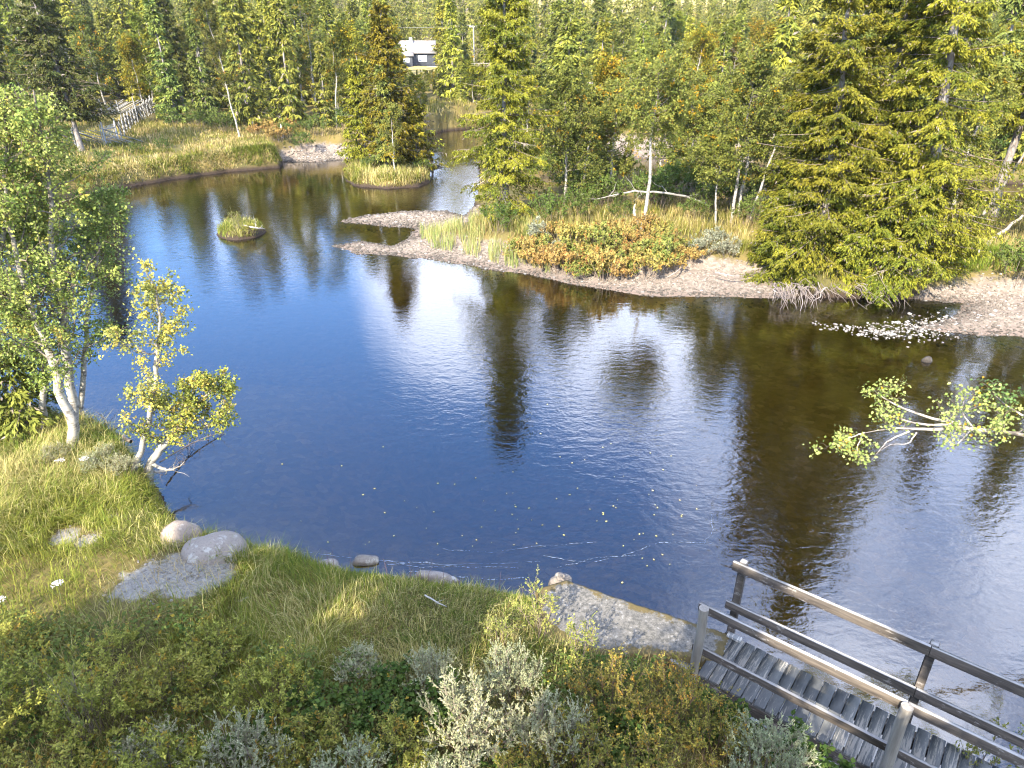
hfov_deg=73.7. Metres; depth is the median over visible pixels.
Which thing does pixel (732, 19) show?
spruce tree
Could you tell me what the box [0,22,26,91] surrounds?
spruce tree
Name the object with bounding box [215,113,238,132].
willow bush
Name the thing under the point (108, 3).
spruce tree
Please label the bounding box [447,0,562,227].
spruce tree
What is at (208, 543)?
boulder
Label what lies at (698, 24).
spruce tree
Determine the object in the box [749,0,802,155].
spruce tree
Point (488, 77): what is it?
spruce tree
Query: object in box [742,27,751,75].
birch tree
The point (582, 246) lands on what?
dwarf birch
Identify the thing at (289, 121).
dwarf birch
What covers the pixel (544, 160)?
willow bush
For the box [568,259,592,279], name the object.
dwarf birch
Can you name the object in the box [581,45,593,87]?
birch tree
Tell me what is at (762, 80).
birch tree
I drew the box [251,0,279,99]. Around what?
spruce tree
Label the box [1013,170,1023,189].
birch tree
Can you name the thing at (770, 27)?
birch tree
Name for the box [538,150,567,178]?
willow bush
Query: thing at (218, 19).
spruce tree
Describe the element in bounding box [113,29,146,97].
birch tree
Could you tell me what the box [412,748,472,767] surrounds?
willow shrub
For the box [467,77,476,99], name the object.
spruce tree
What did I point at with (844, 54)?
spruce tree
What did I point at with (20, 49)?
birch tree
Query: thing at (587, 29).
spruce tree
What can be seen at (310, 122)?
willow bush
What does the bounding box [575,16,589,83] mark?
spruce tree
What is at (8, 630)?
willow shrub
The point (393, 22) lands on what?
birch tree
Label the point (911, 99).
spruce tree
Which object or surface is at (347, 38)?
birch tree
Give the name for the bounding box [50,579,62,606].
yarrow
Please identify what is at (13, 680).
willow shrub
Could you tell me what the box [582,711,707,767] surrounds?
willow shrub
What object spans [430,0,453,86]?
spruce tree
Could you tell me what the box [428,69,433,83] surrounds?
birch tree
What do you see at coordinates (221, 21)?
spruce tree
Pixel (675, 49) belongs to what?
spruce tree
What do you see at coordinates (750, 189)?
willow bush
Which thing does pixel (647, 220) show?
dwarf birch
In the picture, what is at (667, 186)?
willow bush
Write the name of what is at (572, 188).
willow bush
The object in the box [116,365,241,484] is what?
birch tree
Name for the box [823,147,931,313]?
spruce tree
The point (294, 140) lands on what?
willow bush
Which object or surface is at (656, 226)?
dwarf birch
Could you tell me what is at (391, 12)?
spruce tree
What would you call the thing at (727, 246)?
willow bush
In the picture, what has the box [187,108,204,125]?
willow bush
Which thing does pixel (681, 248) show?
dwarf birch
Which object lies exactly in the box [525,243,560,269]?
dwarf birch
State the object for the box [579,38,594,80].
birch tree
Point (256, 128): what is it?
dwarf birch
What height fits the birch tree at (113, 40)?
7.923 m
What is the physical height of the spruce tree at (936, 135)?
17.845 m
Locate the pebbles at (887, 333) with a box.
[812,303,959,347]
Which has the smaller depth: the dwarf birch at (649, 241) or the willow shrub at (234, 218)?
the dwarf birch at (649, 241)
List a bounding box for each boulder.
[160,520,202,547]
[181,531,248,564]
[535,580,728,695]
[548,572,571,585]
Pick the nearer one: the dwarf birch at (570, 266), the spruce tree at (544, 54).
the dwarf birch at (570, 266)
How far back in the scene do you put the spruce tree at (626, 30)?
67.52 m
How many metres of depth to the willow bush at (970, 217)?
29.27 m
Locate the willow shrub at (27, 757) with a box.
[2,738,75,767]
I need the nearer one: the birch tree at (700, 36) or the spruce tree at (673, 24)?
the birch tree at (700, 36)
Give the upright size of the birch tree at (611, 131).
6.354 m
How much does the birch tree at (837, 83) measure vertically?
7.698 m
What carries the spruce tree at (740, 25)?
on the ground at (874, 542)
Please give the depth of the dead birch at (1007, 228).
28.13 m
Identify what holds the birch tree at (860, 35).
on the ground at (874, 542)
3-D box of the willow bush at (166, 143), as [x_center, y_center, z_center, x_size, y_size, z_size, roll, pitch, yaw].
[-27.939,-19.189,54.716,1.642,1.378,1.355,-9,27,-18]
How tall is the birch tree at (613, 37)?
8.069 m
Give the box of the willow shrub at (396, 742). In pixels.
[344,697,445,767]
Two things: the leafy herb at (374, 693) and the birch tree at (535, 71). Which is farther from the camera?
the birch tree at (535, 71)
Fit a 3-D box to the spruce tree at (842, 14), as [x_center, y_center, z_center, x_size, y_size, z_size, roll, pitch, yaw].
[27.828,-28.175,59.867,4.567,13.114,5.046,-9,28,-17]
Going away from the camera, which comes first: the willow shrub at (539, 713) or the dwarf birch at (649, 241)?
the willow shrub at (539, 713)
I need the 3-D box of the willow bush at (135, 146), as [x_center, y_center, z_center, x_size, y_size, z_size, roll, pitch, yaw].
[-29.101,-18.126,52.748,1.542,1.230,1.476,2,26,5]
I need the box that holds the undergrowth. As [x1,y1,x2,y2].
[0,596,838,767]
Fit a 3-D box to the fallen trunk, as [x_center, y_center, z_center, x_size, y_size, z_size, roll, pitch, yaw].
[6.668,-9.427,33.656,6.568,1.548,1.615,-2,26,-4]
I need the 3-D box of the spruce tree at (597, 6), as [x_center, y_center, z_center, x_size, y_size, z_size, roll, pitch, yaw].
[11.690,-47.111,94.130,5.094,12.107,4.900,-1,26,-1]
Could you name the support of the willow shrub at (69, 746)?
on the ground at (874, 542)
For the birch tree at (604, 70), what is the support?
on the ground at (874, 542)
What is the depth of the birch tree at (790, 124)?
32.91 m
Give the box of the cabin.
[398,38,436,66]
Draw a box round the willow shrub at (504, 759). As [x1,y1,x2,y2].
[460,734,544,767]
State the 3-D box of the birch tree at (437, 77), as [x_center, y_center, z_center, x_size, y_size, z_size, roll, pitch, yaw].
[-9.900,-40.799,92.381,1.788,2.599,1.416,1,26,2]
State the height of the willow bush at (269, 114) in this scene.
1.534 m
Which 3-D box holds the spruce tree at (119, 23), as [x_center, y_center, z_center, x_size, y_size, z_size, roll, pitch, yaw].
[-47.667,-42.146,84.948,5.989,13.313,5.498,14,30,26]
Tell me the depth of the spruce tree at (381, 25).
46.78 m
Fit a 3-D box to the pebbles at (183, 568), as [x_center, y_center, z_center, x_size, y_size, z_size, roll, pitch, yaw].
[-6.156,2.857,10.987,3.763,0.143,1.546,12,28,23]
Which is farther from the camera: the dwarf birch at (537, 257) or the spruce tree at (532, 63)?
the spruce tree at (532, 63)
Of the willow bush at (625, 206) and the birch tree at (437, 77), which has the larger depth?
the birch tree at (437, 77)
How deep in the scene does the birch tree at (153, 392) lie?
12.47 m
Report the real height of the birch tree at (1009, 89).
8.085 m
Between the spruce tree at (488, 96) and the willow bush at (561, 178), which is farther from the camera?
the spruce tree at (488, 96)
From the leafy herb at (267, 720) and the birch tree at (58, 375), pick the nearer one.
the leafy herb at (267, 720)
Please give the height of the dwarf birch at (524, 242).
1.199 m
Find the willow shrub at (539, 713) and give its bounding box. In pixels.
[505,680,606,767]
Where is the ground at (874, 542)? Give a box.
[0,0,1023,767]
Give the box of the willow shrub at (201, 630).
[177,613,255,675]
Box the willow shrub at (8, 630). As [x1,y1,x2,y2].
[0,608,63,658]
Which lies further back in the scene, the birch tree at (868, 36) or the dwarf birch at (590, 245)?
the birch tree at (868, 36)
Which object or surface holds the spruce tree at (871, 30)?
on the ground at (874, 542)
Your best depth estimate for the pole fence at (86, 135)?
55.10 m
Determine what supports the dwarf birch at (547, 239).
on the ground at (874, 542)
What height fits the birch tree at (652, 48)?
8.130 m
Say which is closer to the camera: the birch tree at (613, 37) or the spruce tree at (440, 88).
the birch tree at (613, 37)
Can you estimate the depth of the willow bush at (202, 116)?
63.91 m
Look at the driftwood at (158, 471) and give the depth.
14.13 m
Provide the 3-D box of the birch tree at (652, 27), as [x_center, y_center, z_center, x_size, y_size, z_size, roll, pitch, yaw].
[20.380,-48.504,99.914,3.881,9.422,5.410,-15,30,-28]
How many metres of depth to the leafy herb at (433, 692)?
8.36 m
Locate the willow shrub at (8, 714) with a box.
[0,685,34,767]
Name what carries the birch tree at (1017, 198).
on the ground at (874, 542)
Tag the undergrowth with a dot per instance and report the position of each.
(32, 740)
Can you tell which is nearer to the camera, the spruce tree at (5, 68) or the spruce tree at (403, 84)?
the spruce tree at (5, 68)
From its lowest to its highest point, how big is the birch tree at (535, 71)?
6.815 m
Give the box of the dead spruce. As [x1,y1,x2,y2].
[415,98,452,173]
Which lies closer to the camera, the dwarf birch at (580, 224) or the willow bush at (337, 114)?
the dwarf birch at (580, 224)
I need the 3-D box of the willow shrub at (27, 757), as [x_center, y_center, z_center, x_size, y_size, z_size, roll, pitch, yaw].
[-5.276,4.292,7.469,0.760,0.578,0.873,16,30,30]
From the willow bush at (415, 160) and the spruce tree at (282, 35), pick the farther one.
the spruce tree at (282, 35)
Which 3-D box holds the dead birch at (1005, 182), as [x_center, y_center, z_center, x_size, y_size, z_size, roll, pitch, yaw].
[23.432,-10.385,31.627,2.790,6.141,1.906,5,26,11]
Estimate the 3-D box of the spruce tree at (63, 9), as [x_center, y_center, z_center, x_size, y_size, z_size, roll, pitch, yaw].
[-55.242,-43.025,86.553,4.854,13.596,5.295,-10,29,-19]
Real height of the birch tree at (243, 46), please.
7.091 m
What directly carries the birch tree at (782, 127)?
on the ground at (874, 542)
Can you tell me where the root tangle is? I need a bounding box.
[768,278,909,319]
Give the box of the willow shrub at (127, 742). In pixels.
[107,708,202,767]
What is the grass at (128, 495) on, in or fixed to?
on the ground at (874, 542)
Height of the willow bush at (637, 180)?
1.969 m
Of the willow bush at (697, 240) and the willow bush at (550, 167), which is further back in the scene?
the willow bush at (550, 167)
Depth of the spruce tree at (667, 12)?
80.25 m
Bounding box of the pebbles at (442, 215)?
[280,133,1023,349]
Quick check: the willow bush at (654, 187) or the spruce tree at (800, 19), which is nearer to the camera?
the willow bush at (654, 187)
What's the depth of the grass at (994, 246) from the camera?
26.31 m
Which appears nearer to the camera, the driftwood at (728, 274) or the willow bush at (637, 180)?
the driftwood at (728, 274)
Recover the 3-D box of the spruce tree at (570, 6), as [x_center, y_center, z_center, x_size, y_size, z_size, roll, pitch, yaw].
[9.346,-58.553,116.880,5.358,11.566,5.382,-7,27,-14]
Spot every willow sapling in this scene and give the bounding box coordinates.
[33,657,113,749]
[479,608,525,646]
[510,567,560,639]
[563,611,598,666]
[954,713,1013,767]
[1015,722,1023,767]
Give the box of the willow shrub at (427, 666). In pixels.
[398,642,455,696]
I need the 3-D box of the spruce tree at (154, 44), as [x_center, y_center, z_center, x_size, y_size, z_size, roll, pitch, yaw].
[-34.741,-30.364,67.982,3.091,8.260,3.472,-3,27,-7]
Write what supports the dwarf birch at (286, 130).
on the ground at (874, 542)
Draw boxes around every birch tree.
[0,23,37,106]
[0,82,90,376]
[0,86,139,434]
[0,120,137,450]
[0,194,113,426]
[17,18,59,96]
[29,182,142,417]
[65,10,118,104]
[66,25,107,98]
[91,258,199,474]
[99,30,122,84]
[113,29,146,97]
[116,33,150,107]
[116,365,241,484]
[118,10,157,99]
[140,24,180,96]
[146,10,187,73]
[189,0,247,136]
[240,38,253,73]
[276,28,310,112]
[282,0,329,116]
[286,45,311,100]
[316,36,346,127]
[324,48,348,108]
[329,19,369,99]
[348,19,372,89]
[350,42,367,67]
[363,12,409,101]
[373,102,403,169]
[409,73,429,103]
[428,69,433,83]
[434,72,438,89]
[463,59,483,100]
[473,65,485,99]
[498,67,550,160]
[521,34,531,72]
[532,56,617,204]
[562,86,621,173]
[571,76,651,191]
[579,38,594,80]
[580,48,599,97]
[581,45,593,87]
[590,50,629,148]
[607,29,630,68]
[607,38,705,228]
[610,18,624,57]
[621,38,639,86]
[624,27,636,58]
[624,29,640,71]
[626,28,654,58]
[629,83,684,174]
[642,31,671,98]
[647,17,661,50]
[655,11,687,52]
[665,73,730,191]
[675,15,696,74]
[678,39,799,223]
[680,21,718,94]
[684,28,712,83]
[687,73,756,190]
[704,30,720,80]
[708,32,752,82]
[739,65,797,197]
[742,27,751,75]
[746,15,765,73]
[747,17,785,53]
[747,59,804,219]
[781,83,842,158]
[783,78,851,204]
[786,38,803,67]
[803,374,1023,468]
[837,13,870,82]
[856,31,877,83]
[918,25,957,88]
[941,37,1023,219]
[952,25,988,91]
[958,23,987,75]
[969,24,1021,94]
[972,17,1000,77]
[974,12,1003,78]
[985,16,1023,220]
[1007,158,1023,218]
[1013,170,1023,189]
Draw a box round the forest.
[2,0,1005,72]
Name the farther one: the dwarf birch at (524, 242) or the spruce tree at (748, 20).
the spruce tree at (748, 20)
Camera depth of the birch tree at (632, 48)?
77.59 m
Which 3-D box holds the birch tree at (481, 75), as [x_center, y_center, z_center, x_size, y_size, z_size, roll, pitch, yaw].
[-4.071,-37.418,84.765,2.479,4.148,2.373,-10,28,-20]
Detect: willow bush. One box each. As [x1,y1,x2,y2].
[63,157,84,168]
[90,147,110,159]
[125,141,147,152]
[153,137,172,147]
[154,105,183,125]
[182,109,197,123]
[184,98,194,109]
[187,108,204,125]
[191,107,210,125]
[202,108,231,130]
[205,102,223,110]
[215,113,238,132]
[261,111,277,118]
[273,119,294,134]
[291,129,313,149]
[293,119,310,129]
[302,111,329,135]
[330,107,352,130]
[359,156,381,167]
[405,149,420,162]
[414,158,432,169]
[478,200,518,234]
[525,187,577,221]
[527,215,550,235]
[532,150,564,182]
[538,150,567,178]
[553,167,580,192]
[559,163,601,193]
[560,187,600,220]
[562,177,596,207]
[574,167,612,204]
[585,171,626,204]
[588,169,631,210]
[602,148,640,182]
[603,157,632,180]
[605,198,637,221]
[625,172,670,203]
[631,170,661,199]
[632,167,687,210]
[634,175,669,202]
[642,173,670,200]
[656,159,697,200]
[656,161,698,191]
[677,192,712,218]
[684,165,709,199]
[687,230,724,257]
[695,179,729,208]
[702,159,759,198]
[704,225,732,240]
[711,161,760,209]
[714,236,742,259]
[730,193,767,225]
[947,207,984,230]
[950,145,980,156]
[979,132,1019,162]
[996,236,1023,286]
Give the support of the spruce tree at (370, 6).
on the ground at (874, 542)
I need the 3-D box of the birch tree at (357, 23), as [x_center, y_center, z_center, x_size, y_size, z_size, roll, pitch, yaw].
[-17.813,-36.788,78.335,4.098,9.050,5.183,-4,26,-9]
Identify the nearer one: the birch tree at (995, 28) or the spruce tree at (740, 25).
the spruce tree at (740, 25)
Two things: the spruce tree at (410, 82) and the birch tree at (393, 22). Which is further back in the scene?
the spruce tree at (410, 82)
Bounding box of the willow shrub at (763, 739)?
[718,708,822,767]
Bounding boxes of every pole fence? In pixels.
[45,125,142,146]
[55,95,155,114]
[115,96,154,139]
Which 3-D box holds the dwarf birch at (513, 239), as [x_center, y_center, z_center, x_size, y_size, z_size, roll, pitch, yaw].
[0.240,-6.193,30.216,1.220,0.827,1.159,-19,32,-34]
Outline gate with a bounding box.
[100,118,118,143]
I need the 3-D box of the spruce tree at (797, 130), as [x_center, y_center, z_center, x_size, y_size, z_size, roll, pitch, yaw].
[11.063,-8.361,26.037,3.311,8.105,3.486,0,26,0]
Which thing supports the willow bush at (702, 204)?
on the ground at (874, 542)
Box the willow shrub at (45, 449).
[35,441,72,463]
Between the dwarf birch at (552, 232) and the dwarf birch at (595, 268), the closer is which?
the dwarf birch at (595, 268)
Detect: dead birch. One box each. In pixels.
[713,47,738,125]
[982,120,1023,214]
[988,197,1023,241]
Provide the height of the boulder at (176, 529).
0.722 m
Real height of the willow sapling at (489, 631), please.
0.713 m
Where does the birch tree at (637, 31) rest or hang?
on the ground at (874, 542)
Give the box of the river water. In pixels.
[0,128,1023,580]
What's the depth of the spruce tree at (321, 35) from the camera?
95.68 m
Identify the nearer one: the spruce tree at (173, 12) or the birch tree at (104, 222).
the birch tree at (104, 222)
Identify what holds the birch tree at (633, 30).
on the ground at (874, 542)
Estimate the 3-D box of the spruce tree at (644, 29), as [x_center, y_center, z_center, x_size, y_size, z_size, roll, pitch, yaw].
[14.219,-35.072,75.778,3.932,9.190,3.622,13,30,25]
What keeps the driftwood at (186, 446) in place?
in the river water
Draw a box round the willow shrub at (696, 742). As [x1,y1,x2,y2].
[674,690,773,767]
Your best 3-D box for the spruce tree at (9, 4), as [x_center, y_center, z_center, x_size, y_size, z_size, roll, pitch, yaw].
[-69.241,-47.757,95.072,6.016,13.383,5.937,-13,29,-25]
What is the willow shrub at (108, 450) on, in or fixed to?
on the ground at (874, 542)
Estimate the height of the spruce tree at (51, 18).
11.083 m
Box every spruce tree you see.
[0,0,29,88]
[0,16,36,128]
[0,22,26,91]
[3,0,120,151]
[15,14,30,91]
[38,2,65,83]
[56,0,106,95]
[76,0,103,71]
[84,19,114,93]
[94,9,127,98]
[101,7,125,86]
[104,0,153,98]
[105,0,119,50]
[119,40,141,103]
[129,0,155,88]
[140,0,179,107]
[141,0,194,123]
[150,35,182,118]
[155,0,192,105]
[165,0,182,57]
[168,26,192,95]
[177,24,194,89]
[180,0,225,106]
[180,1,186,34]
[183,0,226,110]
[185,13,217,125]
[214,8,224,55]
[217,0,281,125]
[217,5,253,113]
[218,45,228,105]
[225,7,255,106]
[244,2,254,59]
[248,12,286,113]
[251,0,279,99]
[255,14,264,89]
[261,0,294,105]
[262,49,283,117]
[266,0,313,130]
[286,0,315,97]
[296,0,320,90]
[301,35,321,105]
[310,41,339,128]
[316,0,332,86]
[317,0,347,104]
[318,0,338,70]
[335,58,376,172]
[337,12,345,32]
[343,8,349,73]
[346,0,367,72]
[354,0,427,167]
[360,0,371,50]
[365,5,397,99]
[368,0,406,105]
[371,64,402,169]
[387,9,406,67]
[401,74,411,97]
[402,98,448,171]
[408,79,413,98]
[419,81,429,105]
[424,74,430,90]
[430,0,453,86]
[432,78,436,92]
[433,32,455,93]
[437,0,466,100]
[437,63,450,95]
[437,77,444,97]
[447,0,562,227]
[451,61,469,102]
[455,12,469,78]
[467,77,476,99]
[475,3,489,96]
[483,50,491,103]
[487,42,497,101]
[492,0,538,146]
[525,29,535,86]
[526,12,536,58]
[527,17,537,67]
[532,16,541,66]
[534,0,563,94]
[538,16,595,172]
[538,37,574,148]
[539,17,564,108]
[540,38,546,77]
[543,0,569,73]
[563,0,574,19]
[564,5,572,54]
[571,0,586,54]
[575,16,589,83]
[581,23,592,53]
[588,0,606,70]
[588,9,615,86]
[589,16,611,90]
[613,25,622,52]
[615,17,632,90]
[630,22,653,102]
[650,38,666,106]
[651,0,675,65]
[662,45,681,125]
[665,16,678,80]
[678,16,696,93]
[693,21,706,97]
[702,22,734,132]
[705,16,713,30]
[706,16,721,77]
[708,19,728,81]
[718,15,739,78]
[731,16,744,72]
[736,0,750,74]
[736,174,827,290]
[744,16,752,78]
[745,0,911,288]
[746,51,838,264]
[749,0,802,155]
[770,17,779,25]
[793,0,825,68]
[793,16,805,56]
[795,18,808,59]
[800,0,809,16]
[817,0,956,273]
[817,10,840,41]
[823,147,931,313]
[824,0,852,91]
[835,0,1023,299]
[859,4,948,204]
[863,9,871,28]
[868,26,876,38]
[874,43,891,96]
[877,0,903,83]
[880,24,939,133]
[923,25,959,122]
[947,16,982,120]
[956,0,1023,162]
[979,0,992,56]
[991,120,1023,163]
[998,11,1013,32]
[1011,27,1023,112]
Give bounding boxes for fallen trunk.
[581,177,705,203]
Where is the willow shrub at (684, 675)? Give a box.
[623,649,739,742]
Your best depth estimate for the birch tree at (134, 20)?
77.50 m
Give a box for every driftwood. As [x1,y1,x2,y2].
[85,409,132,442]
[154,454,189,475]
[159,417,237,470]
[244,217,263,228]
[424,594,446,606]
[715,266,742,276]
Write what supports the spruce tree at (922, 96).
on the ground at (874, 542)
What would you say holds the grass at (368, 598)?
on the ground at (874, 542)
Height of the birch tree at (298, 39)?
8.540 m
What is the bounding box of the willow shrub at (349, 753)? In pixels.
[298,732,392,767]
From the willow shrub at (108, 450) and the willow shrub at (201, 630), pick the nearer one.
the willow shrub at (201, 630)
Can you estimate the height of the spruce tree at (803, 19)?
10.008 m
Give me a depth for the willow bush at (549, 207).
31.98 m
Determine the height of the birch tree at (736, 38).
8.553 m
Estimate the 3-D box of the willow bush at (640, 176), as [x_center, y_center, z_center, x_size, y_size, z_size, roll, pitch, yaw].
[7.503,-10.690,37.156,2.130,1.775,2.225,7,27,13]
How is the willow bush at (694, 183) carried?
on the ground at (874, 542)
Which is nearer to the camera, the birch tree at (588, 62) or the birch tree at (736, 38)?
the birch tree at (736, 38)
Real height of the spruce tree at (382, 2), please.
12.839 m
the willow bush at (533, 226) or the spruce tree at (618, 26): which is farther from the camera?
the spruce tree at (618, 26)
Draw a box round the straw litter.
[42,506,242,605]
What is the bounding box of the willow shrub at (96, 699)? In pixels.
[29,652,164,752]
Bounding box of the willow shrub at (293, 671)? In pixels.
[216,635,319,723]
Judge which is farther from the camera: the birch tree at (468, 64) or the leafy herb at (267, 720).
the birch tree at (468, 64)
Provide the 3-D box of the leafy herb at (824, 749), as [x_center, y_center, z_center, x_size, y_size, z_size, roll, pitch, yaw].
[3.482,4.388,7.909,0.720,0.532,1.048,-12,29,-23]
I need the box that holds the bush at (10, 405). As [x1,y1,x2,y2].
[0,342,91,451]
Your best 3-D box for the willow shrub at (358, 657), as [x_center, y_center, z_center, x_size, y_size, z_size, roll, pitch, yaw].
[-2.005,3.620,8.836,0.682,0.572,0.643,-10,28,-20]
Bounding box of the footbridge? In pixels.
[668,558,1023,767]
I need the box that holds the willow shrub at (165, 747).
[87,715,222,767]
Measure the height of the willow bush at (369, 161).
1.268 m
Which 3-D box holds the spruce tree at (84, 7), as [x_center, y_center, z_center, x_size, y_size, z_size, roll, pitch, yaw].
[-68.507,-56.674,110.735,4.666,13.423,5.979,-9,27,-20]
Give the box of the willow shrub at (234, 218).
[227,208,243,231]
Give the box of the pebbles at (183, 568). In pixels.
[48,514,234,607]
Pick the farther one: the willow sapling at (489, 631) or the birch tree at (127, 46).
the birch tree at (127, 46)
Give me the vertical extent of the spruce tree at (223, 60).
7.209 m
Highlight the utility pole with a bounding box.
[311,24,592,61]
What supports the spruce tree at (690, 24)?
on the ground at (874, 542)
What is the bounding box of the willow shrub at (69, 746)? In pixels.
[0,728,137,767]
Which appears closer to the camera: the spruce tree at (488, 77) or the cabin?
the spruce tree at (488, 77)
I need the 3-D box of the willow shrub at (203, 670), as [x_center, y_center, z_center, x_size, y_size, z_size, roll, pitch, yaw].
[-4.081,3.690,8.393,1.206,0.985,1.458,20,32,35]
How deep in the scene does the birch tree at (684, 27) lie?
100.87 m
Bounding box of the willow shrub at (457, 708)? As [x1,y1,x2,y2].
[415,663,533,767]
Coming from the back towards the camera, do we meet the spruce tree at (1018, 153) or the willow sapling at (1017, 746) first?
the spruce tree at (1018, 153)
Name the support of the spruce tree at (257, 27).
on the ground at (874, 542)
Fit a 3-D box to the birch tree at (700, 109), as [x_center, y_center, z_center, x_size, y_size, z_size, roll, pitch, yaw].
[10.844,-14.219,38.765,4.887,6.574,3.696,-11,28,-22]
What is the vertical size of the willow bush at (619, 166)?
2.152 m
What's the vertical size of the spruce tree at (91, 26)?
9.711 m
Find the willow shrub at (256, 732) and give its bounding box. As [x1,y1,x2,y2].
[171,703,295,767]
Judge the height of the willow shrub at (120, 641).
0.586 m
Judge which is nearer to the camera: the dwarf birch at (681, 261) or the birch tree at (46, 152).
the birch tree at (46, 152)
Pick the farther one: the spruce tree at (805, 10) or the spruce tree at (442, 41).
the spruce tree at (805, 10)
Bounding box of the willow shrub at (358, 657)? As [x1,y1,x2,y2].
[330,639,382,683]
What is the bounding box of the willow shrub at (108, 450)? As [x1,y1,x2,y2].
[90,442,120,461]
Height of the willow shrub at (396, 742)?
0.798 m
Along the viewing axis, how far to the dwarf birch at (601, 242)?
27.92 m
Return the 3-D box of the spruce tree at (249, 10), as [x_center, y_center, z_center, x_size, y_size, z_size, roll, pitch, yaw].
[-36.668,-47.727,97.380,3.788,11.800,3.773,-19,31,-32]
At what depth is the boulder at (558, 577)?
10.91 m
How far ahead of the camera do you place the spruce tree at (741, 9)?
87.07 m
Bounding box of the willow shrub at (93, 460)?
[73,450,110,473]
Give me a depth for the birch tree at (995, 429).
10.82 m
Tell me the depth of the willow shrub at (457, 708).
7.65 m
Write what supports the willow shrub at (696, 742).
on the ground at (874, 542)
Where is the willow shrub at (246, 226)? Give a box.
[240,220,261,233]
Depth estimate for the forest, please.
172.86 m
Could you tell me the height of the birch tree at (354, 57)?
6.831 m
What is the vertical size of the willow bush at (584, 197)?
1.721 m
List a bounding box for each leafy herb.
[197,698,297,759]
[281,669,359,739]
[344,650,414,733]
[406,664,459,734]
[593,702,665,766]
[686,688,763,761]
[781,709,855,767]
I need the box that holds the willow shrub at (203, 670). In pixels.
[115,624,240,718]
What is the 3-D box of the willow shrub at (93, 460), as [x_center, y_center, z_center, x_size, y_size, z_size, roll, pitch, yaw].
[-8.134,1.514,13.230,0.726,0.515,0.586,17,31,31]
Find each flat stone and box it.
[319,558,340,567]
[352,555,378,566]
[413,570,459,584]
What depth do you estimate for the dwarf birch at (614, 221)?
29.21 m
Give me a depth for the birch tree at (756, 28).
100.97 m
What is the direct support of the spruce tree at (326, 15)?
on the ground at (874, 542)
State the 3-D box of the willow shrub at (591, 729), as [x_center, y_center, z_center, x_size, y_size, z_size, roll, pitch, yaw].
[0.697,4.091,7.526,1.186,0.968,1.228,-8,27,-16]
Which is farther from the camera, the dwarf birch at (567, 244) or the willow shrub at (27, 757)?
the dwarf birch at (567, 244)
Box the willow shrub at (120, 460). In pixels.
[99,454,139,475]
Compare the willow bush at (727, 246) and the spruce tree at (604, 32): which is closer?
the willow bush at (727, 246)
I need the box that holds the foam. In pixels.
[310,514,712,579]
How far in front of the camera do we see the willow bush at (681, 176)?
38.72 m
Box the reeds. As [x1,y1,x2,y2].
[418,208,552,272]
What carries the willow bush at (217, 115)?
on the ground at (874, 542)
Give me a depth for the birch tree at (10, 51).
68.98 m
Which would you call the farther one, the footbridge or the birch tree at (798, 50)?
the birch tree at (798, 50)
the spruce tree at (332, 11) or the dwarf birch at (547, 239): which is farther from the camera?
the spruce tree at (332, 11)
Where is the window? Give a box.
[418,55,426,61]
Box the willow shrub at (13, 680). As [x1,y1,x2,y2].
[0,635,89,738]
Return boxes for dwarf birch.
[245,123,263,133]
[260,117,282,128]
[263,123,278,129]
[264,125,290,142]
[275,127,291,136]
[279,118,300,129]
[501,242,525,258]
[504,236,527,250]
[515,234,542,250]
[515,246,544,266]
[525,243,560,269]
[527,233,543,244]
[534,233,553,248]
[540,220,559,238]
[541,242,582,273]
[547,219,572,240]
[555,237,579,251]
[556,221,590,244]
[559,253,581,275]
[561,241,595,256]
[566,220,587,238]
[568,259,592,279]
[569,252,589,266]
[573,220,611,246]
[576,244,617,273]
[578,241,609,253]
[582,259,610,277]
[588,219,611,235]
[588,244,629,282]
[593,222,628,246]
[593,231,627,252]
[593,250,627,276]
[606,217,630,235]
[609,262,636,281]
[612,224,637,240]
[614,241,640,254]
[615,248,633,263]
[620,263,640,275]
[625,238,659,253]
[626,226,653,245]
[629,246,672,279]
[630,209,662,238]
[636,255,654,269]
[642,237,683,275]
[645,219,670,237]
[647,233,678,251]
[651,230,673,240]
[655,219,680,233]
[662,232,681,244]
[665,255,687,271]
[670,244,686,261]
[672,236,701,250]
[681,245,707,265]
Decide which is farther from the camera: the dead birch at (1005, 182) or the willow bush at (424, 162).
the willow bush at (424, 162)
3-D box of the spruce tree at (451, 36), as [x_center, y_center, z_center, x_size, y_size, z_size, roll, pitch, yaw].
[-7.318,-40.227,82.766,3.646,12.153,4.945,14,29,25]
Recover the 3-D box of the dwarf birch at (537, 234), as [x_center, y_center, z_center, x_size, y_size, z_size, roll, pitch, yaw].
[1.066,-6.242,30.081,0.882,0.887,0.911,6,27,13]
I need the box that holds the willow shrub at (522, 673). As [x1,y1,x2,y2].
[480,637,545,703]
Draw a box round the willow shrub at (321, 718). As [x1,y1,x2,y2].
[246,704,357,767]
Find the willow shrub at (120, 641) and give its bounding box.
[64,617,145,679]
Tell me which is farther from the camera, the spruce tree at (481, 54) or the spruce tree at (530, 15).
the spruce tree at (530, 15)
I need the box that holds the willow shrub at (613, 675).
[563,644,677,732]
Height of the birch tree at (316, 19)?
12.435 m
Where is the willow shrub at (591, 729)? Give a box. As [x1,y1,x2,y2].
[516,693,636,767]
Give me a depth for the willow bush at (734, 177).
37.57 m
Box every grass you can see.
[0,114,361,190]
[0,402,230,564]
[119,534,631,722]
[216,215,264,237]
[346,94,1023,184]
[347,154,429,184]
[458,189,1023,295]
[928,234,1023,278]

